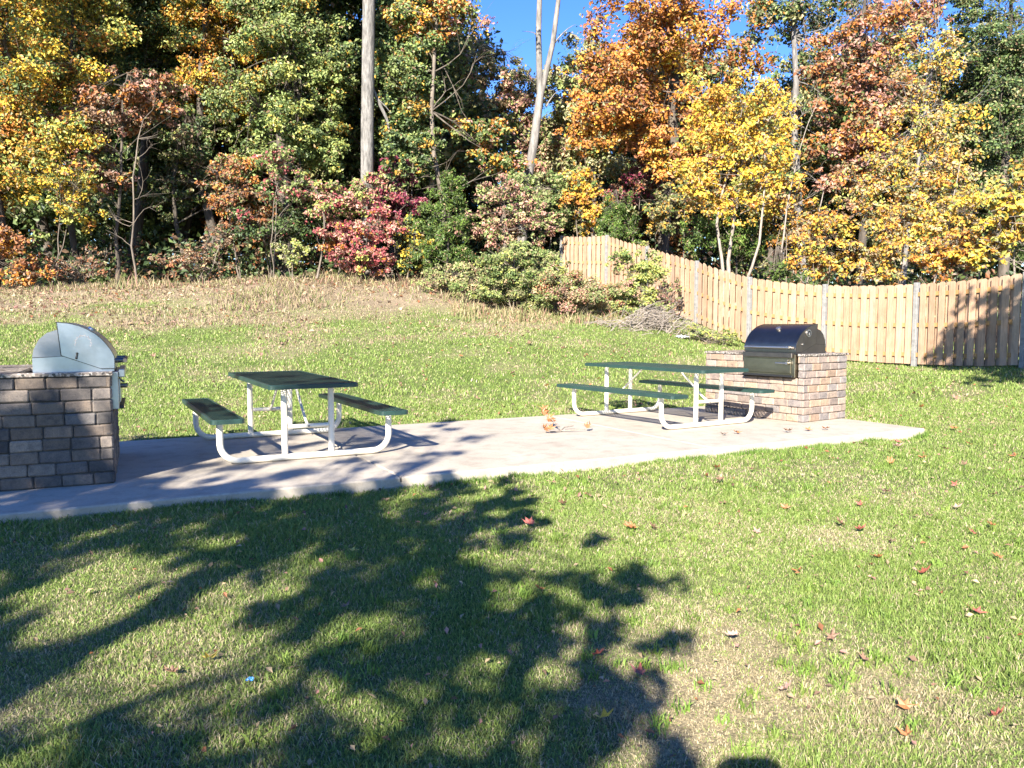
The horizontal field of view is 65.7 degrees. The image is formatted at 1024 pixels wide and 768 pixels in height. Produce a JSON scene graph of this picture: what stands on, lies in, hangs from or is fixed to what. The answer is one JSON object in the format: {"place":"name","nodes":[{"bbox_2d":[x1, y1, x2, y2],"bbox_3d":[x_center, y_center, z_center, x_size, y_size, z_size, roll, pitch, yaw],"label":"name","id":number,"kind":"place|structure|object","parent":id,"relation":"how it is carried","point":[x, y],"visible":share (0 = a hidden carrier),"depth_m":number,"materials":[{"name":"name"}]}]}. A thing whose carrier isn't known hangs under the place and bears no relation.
{"place":"outdoors","nodes":[
{"label":"outdoors","id":0,"kind":"place"},
{"bbox_2d":[0,364,119,490],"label":"block island","id":1,"kind":"structure","parent":0,"point":[59,429],"depth_m":6.43,"materials":[{"name":"brick"}]},
{"bbox_2d":[32,322,127,408],"bbox_3d":[-3.749,-0.175,6.954,0.691,0.734,0.898,-2,5,-25],"label":"gas grill","id":2,"kind":"object","parent":1,"relation":"on","point":[68,347],"visible":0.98,"depth_m":6.55,"materials":[{"name":"silver metal"}]},
{"bbox_2d":[0,269,725,363],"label":"dry grass","id":3,"kind":"structure","parent":0,"point":[238,294],"depth_m":22.57,"materials":[{"name":"plant"}]},
{"bbox_2d":[0,276,1023,767],"bbox_3d":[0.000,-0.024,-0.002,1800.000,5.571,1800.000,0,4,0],"label":"ground","id":4,"kind":"structure","parent":0,"point":[626,758],"depth_m":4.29,"materials":[{"name":"plant"}]},
{"bbox_2d":[0,215,61,286],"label":"maple sapling","id":5,"kind":"object","parent":4,"relation":"on","point":[19,264],"visible":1,"depth_m":26.01,"materials":[{"name":"plant"}]},
{"bbox_2d":[4,158,68,266],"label":"woodland tree","id":6,"kind":"object","parent":4,"relation":"on","point":[9,222],"visible":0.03,"depth_m":46.91,"materials":[{"name":"orange plant"}]},
{"bbox_2d":[2,149,126,284],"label":"maple sapling","id":7,"kind":"object","parent":4,"relation":"on","point":[61,185],"visible":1,"depth_m":26.97,"materials":[{"name":"yellow plant"}]},
{"bbox_2d":[0,0,142,285],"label":"maple tree","id":8,"kind":"object","parent":4,"relation":"on","point":[17,144],"visible":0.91,"depth_m":27.44,"materials":[{"name":"yellow plant"}]},
{"bbox_2d":[34,242,115,284],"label":"shrub","id":9,"kind":"object","parent":4,"relation":"on","point":[69,269],"visible":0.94,"depth_m":27.47,"materials":[{"name":"brown plant"}]},
{"bbox_2d":[28,0,137,282],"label":"maple tree","id":10,"kind":"object","parent":4,"relation":"on","point":[87,15],"visible":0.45,"depth_m":30.05,"materials":[{"name":"orange plant"}]},
{"bbox_2d":[0,1,172,278],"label":"woodland tree","id":11,"kind":"object","parent":4,"relation":"on","point":[41,212],"visible":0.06,"depth_m":35.97,"materials":[{"name":"green plant"}]},
{"bbox_2d":[34,9,192,274],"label":"woodland tree","id":12,"kind":"object","parent":4,"relation":"on","point":[110,245],"visible":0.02,"depth_m":43.52,"materials":[{"name":"green plant"}]},
{"bbox_2d":[34,65,200,282],"bbox_3d":[-14.221,-7.416,28.803,6.345,8.120,3.229,0,4,0],"label":"dogwood tree","id":13,"kind":"object","parent":4,"relation":"on","point":[132,94],"visible":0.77,"depth_m":28.29,"materials":[{"name":"brown plant"}]},
{"bbox_2d":[95,88,171,284],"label":"bare sapling","id":14,"kind":"object","parent":4,"relation":"on","point":[133,224],"visible":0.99,"depth_m":27.10,"materials":[{"name":"grey plant"}]},
{"bbox_2d":[49,115,223,274],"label":"woodland tree","id":15,"kind":"object","parent":4,"relation":"on","point":[197,238],"visible":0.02,"depth_m":51.56,"materials":[{"name":"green plant"}]},
{"bbox_2d":[33,0,266,275],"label":"oak tree","id":16,"kind":"object","parent":4,"relation":"on","point":[130,58],"visible":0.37,"depth_m":32.50,"materials":[{"name":"orange plant"}]},
{"bbox_2d":[44,0,280,276],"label":"woodland tree","id":17,"kind":"object","parent":4,"relation":"on","point":[151,216],"visible":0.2,"depth_m":36.31,"materials":[{"name":"green plant"}]},
{"bbox_2d":[164,664,178,671],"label":"fallen leaf","id":18,"kind":"object","parent":4,"relation":"on","point":[172,669],"visible":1,"depth_m":3.53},
{"bbox_2d":[134,102,245,277],"bbox_3d":[-13.159,-7.519,32.182,4.142,7.303,4.042,-3,5,-40],"label":"oak tree","id":19,"kind":"object","parent":4,"relation":"on","point":[185,132],"visible":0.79,"depth_m":31.83,"materials":[{"name":"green plant"}]},
{"bbox_2d":[148,220,240,282],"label":"shrub","id":20,"kind":"object","parent":4,"relation":"on","point":[190,253],"visible":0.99,"depth_m":28.16,"materials":[{"name":"brown plant"}]},
{"bbox_2d":[143,0,302,278],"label":"maple tree","id":21,"kind":"object","parent":4,"relation":"on","point":[195,78],"visible":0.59,"depth_m":31.81,"materials":[{"name":"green plant"}]},
{"bbox_2d":[194,152,278,278],"bbox_3d":[-9.887,-5.956,28.514,2.841,4.819,2.205,-2,5,-27],"label":"shrub","id":22,"kind":"object","parent":4,"relation":"on","point":[235,192],"visible":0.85,"depth_m":28.43,"materials":[{"name":"orange plant"}]},
{"bbox_2d":[150,3,361,268],"bbox_3d":[-13.716,-13.803,41.271,14.478,17.766,11.060,3,5,39],"label":"woodland tree","id":23,"kind":"object","parent":4,"relation":"on","point":[248,203],"visible":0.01,"depth_m":38.83,"materials":[{"name":"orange plant"}]},
{"bbox_2d":[227,180,329,277],"bbox_3d":[-8.729,-5.603,29.168,4.004,3.786,3.707,0,4,0],"label":"shrub","id":24,"kind":"object","parent":4,"relation":"on","point":[299,219],"visible":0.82,"depth_m":28.78,"materials":[{"name":"green plant"}]},
{"bbox_2d":[198,108,359,266],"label":"woodland tree","id":25,"kind":"object","parent":4,"relation":"on","point":[313,238],"depth_m":51.72,"materials":[{"name":"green plant"}]},
{"bbox_2d":[197,0,361,276],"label":"oak tree","id":26,"kind":"object","parent":4,"relation":"on","point":[287,36],"visible":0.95,"depth_m":29.95,"materials":[{"name":"green plant"}]},
{"bbox_2d":[251,143,326,276],"bbox_3d":[-7.952,-6.077,28.272,2.506,4.978,2.281,-1,4,-19],"label":"shrub","id":27,"kind":"object","parent":4,"relation":"on","point":[278,169],"visible":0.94,"depth_m":27.88,"materials":[{"name":"plant"}]},
{"bbox_2d":[270,238,314,277],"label":"shrub","id":28,"kind":"object","parent":4,"relation":"on","point":[290,258],"visible":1,"depth_m":27.55,"materials":[{"name":"green plant"}]},
{"bbox_2d":[211,0,423,268],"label":"woodland tree","id":29,"kind":"object","parent":4,"relation":"on","point":[322,174],"visible":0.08,"depth_m":36.95,"materials":[{"name":"green plant"}]},
{"bbox_2d":[305,179,331,277],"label":"bare sapling","id":30,"kind":"object","parent":4,"relation":"on","point":[319,266],"visible":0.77,"depth_m":27.68,"materials":[{"name":"grey plant"}]},
{"bbox_2d":[0,267,679,332],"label":"tall weeds","id":31,"kind":"object","parent":4,"relation":"on","point":[512,316],"visible":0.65,"depth_m":23.65,"materials":[{"name":"beige plant"}]},
{"bbox_2d":[304,170,400,275],"bbox_3d":[-5.740,-5.680,28.538,3.489,4.040,2.684,0,4,0],"label":"shrub","id":32,"kind":"object","parent":4,"relation":"on","point":[337,203],"visible":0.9,"depth_m":28.17,"materials":[{"name":"grey plant"}]},
{"bbox_2d":[312,205,408,278],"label":"sumac shrub","id":33,"kind":"object","parent":4,"relation":"on","point":[364,254],"visible":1,"depth_m":27.53,"materials":[{"name":"red plant"}]},
{"bbox_2d":[373,155,429,278],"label":"sumac shrub","id":34,"kind":"object","parent":4,"relation":"on","point":[414,201],"visible":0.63,"depth_m":29.06,"materials":[{"name":"red plant"}]},
{"bbox_2d":[358,0,448,277],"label":"oak tree","id":35,"kind":"object","parent":4,"relation":"on","point":[405,74],"visible":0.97,"depth_m":29.05,"materials":[{"name":"green plant"}]},
{"bbox_2d":[289,0,522,275],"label":"woodland tree","id":36,"kind":"object","parent":4,"relation":"on","point":[453,109],"visible":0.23,"depth_m":34.71,"materials":[{"name":"green plant"}]},
{"bbox_2d":[392,214,433,277],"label":"shrub","id":37,"kind":"object","parent":4,"relation":"on","point":[406,262],"visible":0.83,"depth_m":28.23,"materials":[{"name":"green plant"}]},
{"bbox_2d":[345,8,497,276],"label":"woodland tree","id":38,"kind":"object","parent":4,"relation":"on","point":[460,165],"visible":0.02,"depth_m":40.71,"materials":[{"name":"green plant"}]},
{"bbox_2d":[411,163,433,277],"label":"bare sapling","id":39,"kind":"object","parent":4,"relation":"on","point":[414,236],"visible":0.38,"depth_m":29.69,"materials":[{"name":"brown plant"}]},
{"bbox_2d":[411,168,479,276],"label":"cedar tree","id":40,"kind":"object","parent":4,"relation":"on","point":[451,195],"visible":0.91,"depth_m":28.04,"materials":[{"name":"green plant"}]},
{"bbox_2d":[409,260,486,297],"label":"shrub","id":41,"kind":"object","parent":4,"relation":"on","point":[441,279],"visible":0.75,"depth_m":25.53,"materials":[{"name":"green plant"}]},
{"bbox_2d":[374,0,537,273],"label":"oak tree","id":42,"kind":"object","parent":4,"relation":"on","point":[421,20],"visible":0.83,"depth_m":29.86,"materials":[{"name":"plant"}]},
{"bbox_2d":[0,406,924,524],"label":"concrete slab","id":43,"kind":"structure","parent":4,"relation":"on","point":[159,472],"depth_m":8.19,"materials":[{"name":"concrete"}]},
{"bbox_2d":[182,370,407,463],"bbox_3d":[-2.443,0.300,8.632,1.890,0.757,2.440,-2,5,-28],"label":"picnic table","id":44,"kind":"object","parent":43,"relation":"on","point":[211,412],"visible":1,"depth_m":8.10,"materials":[{"name":"green metal"}]},
{"bbox_2d":[541,405,590,431],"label":"fallen leaves","id":45,"kind":"object","parent":43,"relation":"on","point":[545,411],"visible":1,"depth_m":9.94,"materials":[{"name":"orange plant"}]},
{"bbox_2d":[557,362,774,429],"bbox_3d":[2.087,0.118,11.148,1.890,0.757,2.440,-3,5,-32],"label":"picnic table","id":46,"kind":"object","parent":43,"relation":"on","point":[696,385],"visible":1,"depth_m":10.74,"materials":[{"name":"green metal"}]},
{"bbox_2d":[418,78,538,267],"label":"woodland tree","id":47,"kind":"object","parent":4,"relation":"on","point":[481,244],"visible":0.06,"depth_m":44.27,"materials":[{"name":"green plant"}]},
{"bbox_2d":[448,239,567,313],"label":"shrub","id":48,"kind":"object","parent":4,"relation":"on","point":[519,284],"visible":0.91,"depth_m":24.06,"materials":[{"name":"green plant"}]},
{"bbox_2d":[454,173,563,280],"bbox_3d":[-0.166,-5.524,28.660,4.153,4.280,2.543,0,4,0],"label":"dogwood shrub","id":49,"kind":"object","parent":4,"relation":"on","point":[533,222],"visible":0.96,"depth_m":28.47,"materials":[{"name":"grey plant"}]},
{"bbox_2d":[1,208,1022,321],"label":"undergrowth","id":50,"kind":"object","parent":4,"relation":"on","point":[252,265],"visible":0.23,"depth_m":31.66,"materials":[{"name":"brown plant"}]},
{"bbox_2d":[0,275,1023,767],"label":"leaf litter","id":51,"kind":"object","parent":4,"relation":"on","point":[446,629],"visible":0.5,"depth_m":11.77,"materials":[{"name":"plant"}]},
{"bbox_2d":[7,100,1022,295],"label":"woods","id":52,"kind":"object","parent":4,"relation":"on","point":[703,251],"depth_m":55.28,"materials":[{"name":"green plant"}]},
{"bbox_2d":[452,36,591,264],"bbox_3d":[0.558,-10.318,36.342,6.585,11.427,4.751,2,4,20],"label":"oak tree","id":53,"kind":"object","parent":4,"relation":"on","point":[517,102],"visible":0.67,"depth_m":35.67,"materials":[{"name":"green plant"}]},
{"bbox_2d":[521,516,534,523],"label":"fallen leaf","id":54,"kind":"object","parent":4,"relation":"on","point":[528,521],"visible":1,"depth_m":5.76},
{"bbox_2d":[482,168,588,267],"bbox_3d":[0.918,-6.213,31.086,4.031,4.819,3.477,-2,5,-31],"label":"shrub","id":55,"kind":"object","parent":4,"relation":"on","point":[549,197],"visible":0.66,"depth_m":30.61,"materials":[{"name":"green plant"}]},
{"bbox_2d":[507,118,578,258],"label":"woodland tree","id":56,"kind":"object","parent":4,"relation":"on","point":[546,245],"visible":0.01,"depth_m":44.64,"materials":[{"name":"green plant"}]},
{"bbox_2d":[513,0,575,272],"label":"dead tree","id":57,"kind":"object","parent":4,"relation":"on","point":[541,78],"visible":0.78,"depth_m":32.09,"materials":[{"name":"wood"}]},
{"bbox_2d":[530,260,642,315],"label":"shrub","id":58,"kind":"object","parent":4,"relation":"on","point":[572,297],"visible":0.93,"depth_m":23.43,"materials":[{"name":"grey plant"}]},
{"bbox_2d":[531,31,644,259],"bbox_3d":[3.526,-10.171,35.557,5.509,11.570,4.673,0,4,0],"label":"hickory tree","id":59,"kind":"object","parent":4,"relation":"on","point":[599,160],"visible":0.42,"depth_m":34.74,"materials":[{"name":"green plant"}]},
{"bbox_2d":[556,166,624,265],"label":"maple sapling","id":60,"kind":"object","parent":4,"relation":"on","point":[584,187],"visible":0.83,"depth_m":29.83,"materials":[{"name":"yellow plant"}]},
{"bbox_2d":[592,707,614,719],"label":"fallen leaf","id":61,"kind":"object","parent":4,"relation":"on","point":[604,713],"visible":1,"depth_m":3.23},
{"bbox_2d":[536,47,693,266],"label":"woodland tree","id":62,"kind":"object","parent":4,"relation":"on","point":[569,232],"visible":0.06,"depth_m":42.72,"materials":[{"name":"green plant"}]},
{"bbox_2d":[594,188,642,252],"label":"cedar tree","id":63,"kind":"object","parent":4,"relation":"on","point":[613,228],"visible":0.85,"depth_m":28.96,"materials":[{"name":"green plant"}]},
{"bbox_2d":[601,156,663,248],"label":"maple sapling","id":64,"kind":"object","parent":4,"relation":"on","point":[639,181],"visible":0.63,"depth_m":31.25,"materials":[{"name":"red plant"}]},
{"bbox_2d":[604,241,672,314],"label":"shrub","id":65,"kind":"object","parent":4,"relation":"on","point":[643,278],"visible":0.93,"depth_m":23.25,"materials":[{"name":"green plant"}]},
{"bbox_2d":[631,662,647,676],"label":"fallen leaf","id":66,"kind":"object","parent":4,"relation":"on","point":[639,670],"visible":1,"depth_m":3.61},
{"bbox_2d":[552,0,750,289],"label":"oak tree","id":67,"kind":"object","parent":4,"relation":"on","point":[634,95],"visible":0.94,"depth_m":29.25,"materials":[{"name":"orange plant"}]},
{"bbox_2d":[582,299,727,340],"bbox_3d":[3.908,-1.758,21.581,4.244,1.168,2.165,0,4,0],"label":"brush pile","id":68,"kind":"object","parent":4,"relation":"on","point":[660,320],"visible":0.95,"depth_m":21.53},
{"bbox_2d":[626,170,705,280],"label":"shrub","id":69,"kind":"object","parent":4,"relation":"on","point":[659,212],"visible":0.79,"depth_m":28.47,"materials":[{"name":"yellow plant"}]},
{"bbox_2d":[655,277,682,318],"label":"shrub","id":70,"kind":"object","parent":4,"relation":"on","point":[661,296],"visible":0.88,"depth_m":23.36,"materials":[{"name":"brown plant"}]},
{"bbox_2d":[600,61,749,259],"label":"woodland tree","id":71,"kind":"object","parent":4,"relation":"on","point":[642,200],"depth_m":52.00,"materials":[{"name":"yellow plant"}]},
{"bbox_2d":[596,7,789,275],"bbox_3d":[8.245,-11.529,39.512,8.765,14.213,9.771,-1,4,-18],"label":"woodland tree","id":72,"kind":"object","parent":4,"relation":"on","point":[712,69],"visible":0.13,"depth_m":37.89,"materials":[{"name":"green plant"}]},
{"bbox_2d":[680,319,741,344],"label":"shrub","id":73,"kind":"object","parent":4,"relation":"on","point":[704,331],"visible":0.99,"depth_m":20.85,"materials":[{"name":"green plant"}]},
{"bbox_2d":[678,202,773,304],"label":"cedar tree","id":74,"kind":"object","parent":4,"relation":"on","point":[742,241],"visible":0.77,"depth_m":26.43,"materials":[{"name":"green plant"}]},
{"bbox_2d":[664,65,811,316],"bbox_3d":[7.037,-6.173,25.105,4.477,8.435,3.397,2,5,28],"label":"maple tree","id":75,"kind":"object","parent":4,"relation":"on","point":[750,118],"visible":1,"depth_m":24.73,"materials":[{"name":"yellow plant"}]},
{"bbox_2d":[672,87,803,274],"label":"woodland tree","id":76,"kind":"object","parent":4,"relation":"on","point":[716,249],"visible":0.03,"depth_m":44.51,"materials":[{"name":"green plant"}]},
{"bbox_2d":[762,246,789,282],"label":"cedar tree","id":77,"kind":"object","parent":4,"relation":"on","point":[780,268],"visible":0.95,"depth_m":23.74,"materials":[{"name":"green plant"}]},
{"bbox_2d":[777,678,791,691],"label":"fallen leaf","id":78,"kind":"object","parent":4,"relation":"on","point":[786,685],"visible":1,"depth_m":3.43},
{"bbox_2d":[722,83,849,279],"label":"woodland tree","id":79,"kind":"object","parent":4,"relation":"on","point":[772,227],"visible":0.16,"depth_m":40.23,"materials":[{"name":"yellow plant"}]},
{"bbox_2d":[559,235,1023,368],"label":"wooden fence","id":80,"kind":"object","parent":4,"relation":"on","point":[877,323],"visible":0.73,"depth_m":18.71,"materials":[{"name":"brown wood"}]},
{"bbox_2d":[758,177,829,281],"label":"shrub","id":81,"kind":"object","parent":4,"relation":"on","point":[800,223],"visible":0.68,"depth_m":25.57,"materials":[{"name":"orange plant"}]},
{"bbox_2d":[778,91,826,304],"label":"bare sapling","id":82,"kind":"object","parent":4,"relation":"on","point":[788,197],"visible":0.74,"depth_m":24.88,"materials":[{"name":"wood"}]},
{"bbox_2d":[731,0,889,280],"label":"oak tree","id":83,"kind":"object","parent":4,"relation":"on","point":[792,12],"visible":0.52,"depth_m":38.33,"materials":[{"name":"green plant"}]},
{"bbox_2d":[791,172,834,309],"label":"bare sapling","id":84,"kind":"object","parent":4,"relation":"on","point":[814,239],"visible":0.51,"depth_m":23.99,"materials":[{"name":"wood"}]},
{"bbox_2d":[783,194,865,285],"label":"shrub","id":85,"kind":"object","parent":4,"relation":"on","point":[825,261],"visible":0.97,"depth_m":23.14,"materials":[{"name":"yellow plant"}]},
{"bbox_2d":[825,627,840,641],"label":"fallen leaf","id":86,"kind":"object","parent":4,"relation":"on","point":[832,634],"visible":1,"depth_m":3.94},
{"bbox_2d":[744,10,962,279],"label":"woodland tree","id":87,"kind":"object","parent":4,"relation":"on","point":[788,81],"visible":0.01,"depth_m":42.43,"materials":[{"name":"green plant"}]},
{"bbox_2d":[793,0,953,285],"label":"oak tree","id":88,"kind":"object","parent":4,"relation":"on","point":[861,82],"visible":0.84,"depth_m":31.87,"materials":[{"name":"orange plant"}]},
{"bbox_2d":[836,55,924,273],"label":"woodland tree","id":89,"kind":"object","parent":4,"relation":"on","point":[854,271],"depth_m":52.75,"materials":[{"name":"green plant"}]},
{"bbox_2d":[839,192,942,285],"bbox_3d":[10.789,-3.286,23.079,2.697,4.420,2.205,0,4,0],"label":"shrub","id":90,"kind":"object","parent":4,"relation":"on","point":[904,216],"visible":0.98,"depth_m":22.70,"materials":[{"name":"yellow plant"}]},
{"bbox_2d":[817,64,989,282],"bbox_3d":[19.047,-9.790,39.326,8.405,12.157,7.018,3,5,32],"label":"woodland tree","id":91,"kind":"object","parent":4,"relation":"on","point":[871,241],"visible":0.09,"depth_m":38.38,"materials":[{"name":"yellow plant"}]},
{"bbox_2d":[896,725,917,736],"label":"fallen leaf","id":92,"kind":"object","parent":4,"relation":"on","point":[907,731],"visible":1,"depth_m":3.09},
{"bbox_2d":[896,696,920,709],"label":"fallen leaf","id":93,"kind":"object","parent":4,"relation":"on","point":[905,704],"visible":1,"depth_m":3.29,"materials":[{"name":"plant"}]},
{"bbox_2d":[831,0,1004,284],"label":"birch tree","id":94,"kind":"object","parent":4,"relation":"on","point":[940,175],"visible":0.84,"depth_m":25.76,"materials":[{"name":"yellow plant"}]},
{"bbox_2d":[860,14,1023,282],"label":"woodland tree","id":95,"kind":"object","parent":4,"relation":"on","point":[1019,253],"visible":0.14,"depth_m":37.57,"materials":[{"name":"yellow plant"}]},
{"bbox_2d":[902,132,984,317],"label":"bare sapling","id":96,"kind":"object","parent":4,"relation":"on","point":[934,281],"visible":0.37,"depth_m":24.86,"materials":[{"name":"wood"}]},
{"bbox_2d":[907,224,988,329],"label":"shrub","id":97,"kind":"object","parent":4,"relation":"on","point":[940,266],"visible":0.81,"depth_m":20.69,"materials":[{"name":"yellow plant"}]},
{"bbox_2d":[909,182,1019,315],"bbox_3d":[13.085,-3.518,23.196,3.215,4.746,2.500,0,4,0],"label":"shrub","id":98,"kind":"object","parent":4,"relation":"on","point":[972,202],"visible":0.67,"depth_m":23.00,"materials":[{"name":"yellow plant"}]},
{"bbox_2d":[933,0,1023,285],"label":"oak tree","id":99,"kind":"object","parent":4,"relation":"on","point":[1009,60],"visible":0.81,"depth_m":33.83,"materials":[{"name":"green plant"}]},
{"bbox_2d":[945,66,1023,277],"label":"woodland tree","id":100,"kind":"object","parent":4,"relation":"on","point":[999,173],"depth_m":53.27,"materials":[{"name":"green plant"}]},
{"bbox_2d":[956,3,1023,280],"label":"woodland tree","id":101,"kind":"object","parent":4,"relation":"on","point":[1017,264],"depth_m":41.80,"materials":[{"name":"green plant"}]},
{"bbox_2d":[960,154,1023,344],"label":"maple tree","id":102,"kind":"object","parent":4,"relation":"on","point":[1010,200],"visible":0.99,"depth_m":19.09,"materials":[{"name":"yellow plant"}]},
{"bbox_2d":[982,705,1004,716],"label":"fallen leaf","id":103,"kind":"object","parent":4,"relation":"on","point":[998,711],"visible":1,"depth_m":3.21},
{"bbox_2d":[31,0,1023,286],"label":"sky","id":104,"kind":"structure","parent":0,"point":[514,17],"materials":[{"name":"blue"}]},
{"bbox_2d":[705,350,848,422],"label":"block island","id":105,"kind":"structure","parent":0,"point":[815,389],"depth_m":11.17,"materials":[{"name":"brick"}]},
{"bbox_2d":[742,324,825,377],"bbox_3d":[3.861,-0.491,11.318,0.771,0.734,0.920,-3,5,-35],"label":"gas grill","id":106,"kind":"object","parent":105,"relation":"on","point":[774,350],"visible":0.98,"depth_m":11.08,"materials":[{"name":"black metal"}]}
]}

